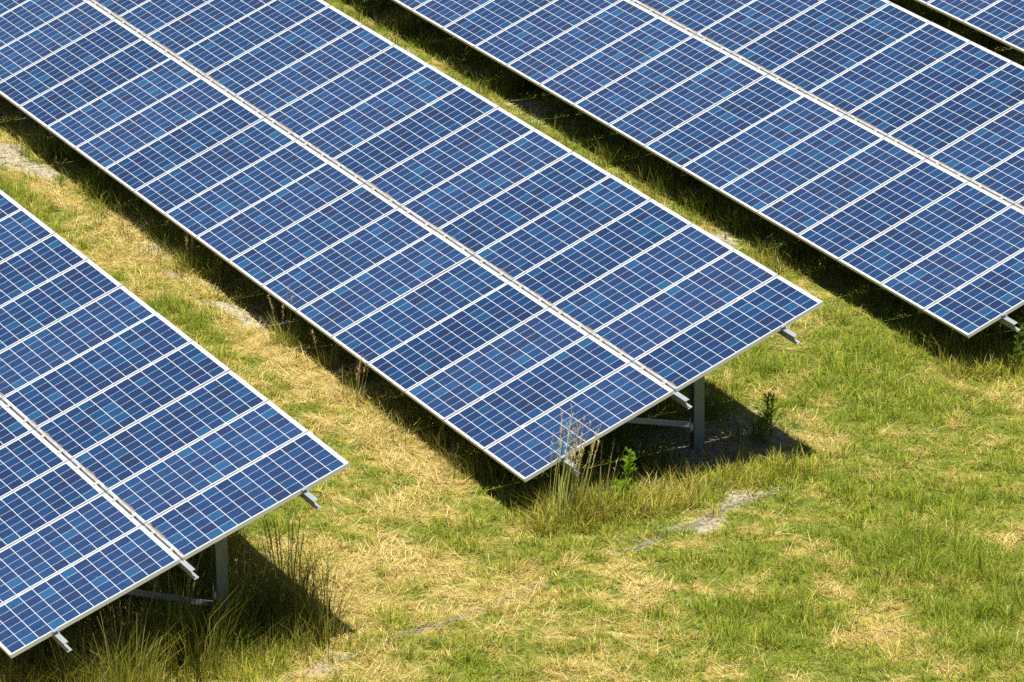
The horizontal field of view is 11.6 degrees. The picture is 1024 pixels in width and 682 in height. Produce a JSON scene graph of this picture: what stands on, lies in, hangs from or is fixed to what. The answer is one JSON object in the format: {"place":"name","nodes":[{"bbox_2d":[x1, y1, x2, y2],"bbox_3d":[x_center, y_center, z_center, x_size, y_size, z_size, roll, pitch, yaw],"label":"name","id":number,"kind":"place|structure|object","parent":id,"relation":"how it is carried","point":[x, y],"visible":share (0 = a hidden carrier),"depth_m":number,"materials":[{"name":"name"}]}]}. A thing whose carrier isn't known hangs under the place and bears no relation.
{"place":"outdoors","nodes":[
{"label":"outdoors","id":0,"kind":"place"},
{"bbox_2d":[0,0,1023,681],"bbox_3d":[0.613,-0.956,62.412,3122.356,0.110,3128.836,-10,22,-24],"label":"ground","id":1,"kind":"structure","parent":0,"point":[618,594],"depth_m":54.84,"materials":[{"name":"plant"}]},
{"bbox_2d":[58,145,90,168],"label":"leafy weed","id":2,"kind":"object","parent":1,"relation":"on","point":[81,159],"visible":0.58,"depth_m":66.18,"materials":[{"name":"green plant"}]},
{"bbox_2d":[28,629,131,681],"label":"tall grass","id":3,"kind":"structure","parent":1,"relation":"on","point":[78,670],"depth_m":50.07,"materials":[{"name":"plant"}]},
{"bbox_2d":[99,172,118,188],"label":"leafy weed","id":4,"kind":"object","parent":1,"relation":"on","point":[105,180],"visible":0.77,"depth_m":65.30,"materials":[{"name":"green plant"}]},
{"bbox_2d":[64,581,184,681],"bbox_3d":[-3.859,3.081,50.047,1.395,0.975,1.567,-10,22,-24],"label":"tall grass","id":5,"kind":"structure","parent":1,"relation":"on","point":[129,674],"depth_m":50.09,"materials":[{"name":"plant"}]},
{"bbox_2d":[0,190,349,658],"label":"solar table","id":6,"kind":"object","parent":1,"relation":"on","point":[141,442],"visible":1,"depth_m":52.18,"materials":[{"name":"glass"}]},
{"bbox_2d":[121,551,229,646],"bbox_3d":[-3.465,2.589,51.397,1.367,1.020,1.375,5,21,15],"label":"tall grass","id":7,"kind":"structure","parent":1,"relation":"on","point":[177,606],"depth_m":51.49,"materials":[{"name":"plant"}]},
{"bbox_2d":[168,232,207,272],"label":"tall grass","id":8,"kind":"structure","parent":1,"relation":"on","point":[192,248],"depth_m":62.27,"materials":[{"name":"plant"}]},
{"bbox_2d":[182,626,233,675],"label":"tall grass","id":9,"kind":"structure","parent":1,"relation":"on","point":[208,658],"depth_m":50.66,"materials":[{"name":"plant"}]},
{"bbox_2d":[200,534,281,623],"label":"tall grass","id":10,"kind":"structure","parent":1,"relation":"on","point":[236,589],"depth_m":51.77,"materials":[{"name":"plant"}]},
{"bbox_2d":[261,287,302,347],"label":"tall grass","id":11,"kind":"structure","parent":1,"relation":"on","point":[278,333],"depth_m":59.64,"materials":[{"name":"plant"}]},
{"bbox_2d":[262,515,303,614],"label":"tall grass","id":12,"kind":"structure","parent":1,"relation":"on","point":[270,539],"depth_m":51.96,"materials":[{"name":"plant"}]},
{"bbox_2d":[311,330,338,369],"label":"tall grass","id":13,"kind":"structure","parent":1,"relation":"on","point":[327,365],"depth_m":58.89,"materials":[{"name":"plant"}]},
{"bbox_2d":[339,354,368,406],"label":"tall grass","id":14,"kind":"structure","parent":1,"relation":"on","point":[352,393],"depth_m":57.74,"materials":[{"name":"plant"}]},
{"bbox_2d":[359,0,384,15],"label":"leafy weed","id":15,"kind":"object","parent":1,"relation":"on","point":[374,5],"visible":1,"depth_m":72.74,"materials":[{"name":"green plant"}]},
{"bbox_2d":[0,0,823,481],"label":"solar table","id":16,"kind":"object","parent":1,"relation":"on","point":[498,284],"visible":1,"depth_m":60.33,"materials":[{"name":"glass"}]},
{"bbox_2d":[418,422,453,448],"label":"tall grass","id":17,"kind":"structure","parent":1,"relation":"on","point":[430,443],"depth_m":56.47,"materials":[{"name":"plant"}]},
{"bbox_2d":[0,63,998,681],"bbox_3d":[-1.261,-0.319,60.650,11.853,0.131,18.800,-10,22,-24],"label":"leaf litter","id":18,"kind":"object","parent":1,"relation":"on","point":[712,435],"visible":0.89,"depth_m":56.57,"materials":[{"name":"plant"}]},
{"bbox_2d":[0,0,1023,681],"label":"undergrowth","id":19,"kind":"object","parent":1,"relation":"on","point":[248,634],"visible":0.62,"depth_m":55.99,"materials":[{"name":"green plant"}]},
{"bbox_2d":[0,4,1023,681],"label":"dry straw","id":20,"kind":"object","parent":1,"relation":"on","point":[378,444],"visible":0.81,"depth_m":53.93,"materials":[{"name":"beige plant"}]},
{"bbox_2d":[506,68,532,90],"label":"leafy weed","id":21,"kind":"object","parent":1,"relation":"on","point":[513,75],"visible":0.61,"depth_m":69.23,"materials":[{"name":"green plant"}]},
{"bbox_2d":[524,403,606,528],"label":"tall grass","id":22,"kind":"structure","parent":1,"relation":"on","point":[562,506],"depth_m":54.18,"materials":[{"name":"plant"}]},
{"bbox_2d":[548,439,643,523],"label":"tall grass","id":23,"kind":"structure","parent":1,"relation":"on","point":[596,489],"depth_m":54.45,"materials":[{"name":"plant"}]},
{"bbox_2d":[610,446,641,504],"bbox_3d":[1.207,1.493,54.603,0.380,0.767,0.446,-10,22,-24],"label":"feathery weed","id":24,"kind":"object","parent":1,"relation":"on","point":[628,460],"visible":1,"depth_m":54.56,"materials":[{"name":"green plant"}]},
{"bbox_2d":[651,449,672,478],"bbox_3d":[1.654,1.361,55.497,0.248,0.379,0.215,14,25,34],"label":"feathery weed","id":25,"kind":"object","parent":1,"relation":"on","point":[662,463],"visible":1,"depth_m":55.48,"materials":[{"name":"green plant"}]},
{"bbox_2d":[392,0,1023,337],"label":"solar table","id":26,"kind":"object","parent":1,"relation":"on","point":[880,143],"visible":1,"depth_m":64.13,"materials":[{"name":"glass"}]},
{"bbox_2d":[746,390,782,445],"bbox_3d":[2.842,0.837,56.498,0.440,0.674,0.474,0,20,1],"label":"feathery weed","id":27,"kind":"object","parent":1,"relation":"on","point":[767,414],"visible":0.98,"depth_m":56.50,"materials":[{"name":"green plant"}]},
{"bbox_2d":[768,231,801,260],"bbox_3d":[3.419,-1.189,62.351,0.574,0.395,0.474,-10,22,-24],"label":"leafy weed","id":28,"kind":"object","parent":1,"relation":"on","point":[781,243],"visible":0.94,"depth_m":62.33,"materials":[{"name":"green plant"}]},
{"bbox_2d":[915,0,1023,52],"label":"solar table","id":29,"kind":"object","parent":1,"relation":"on","point":[1002,21],"visible":1,"depth_m":70.08,"materials":[{"name":"glass"}]},
{"bbox_2d":[1008,315,1023,369],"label":"feathery weed","id":30,"kind":"object","parent":1,"relation":"on","point":[1018,346],"visible":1,"depth_m":58.60,"materials":[{"name":"green plant"}]},
{"bbox_2d":[0,2,1023,681],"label":"long grass","id":31,"kind":"structure","parent":0,"point":[756,470],"depth_m":54.27,"materials":[{"name":"green plant"}]}
]}

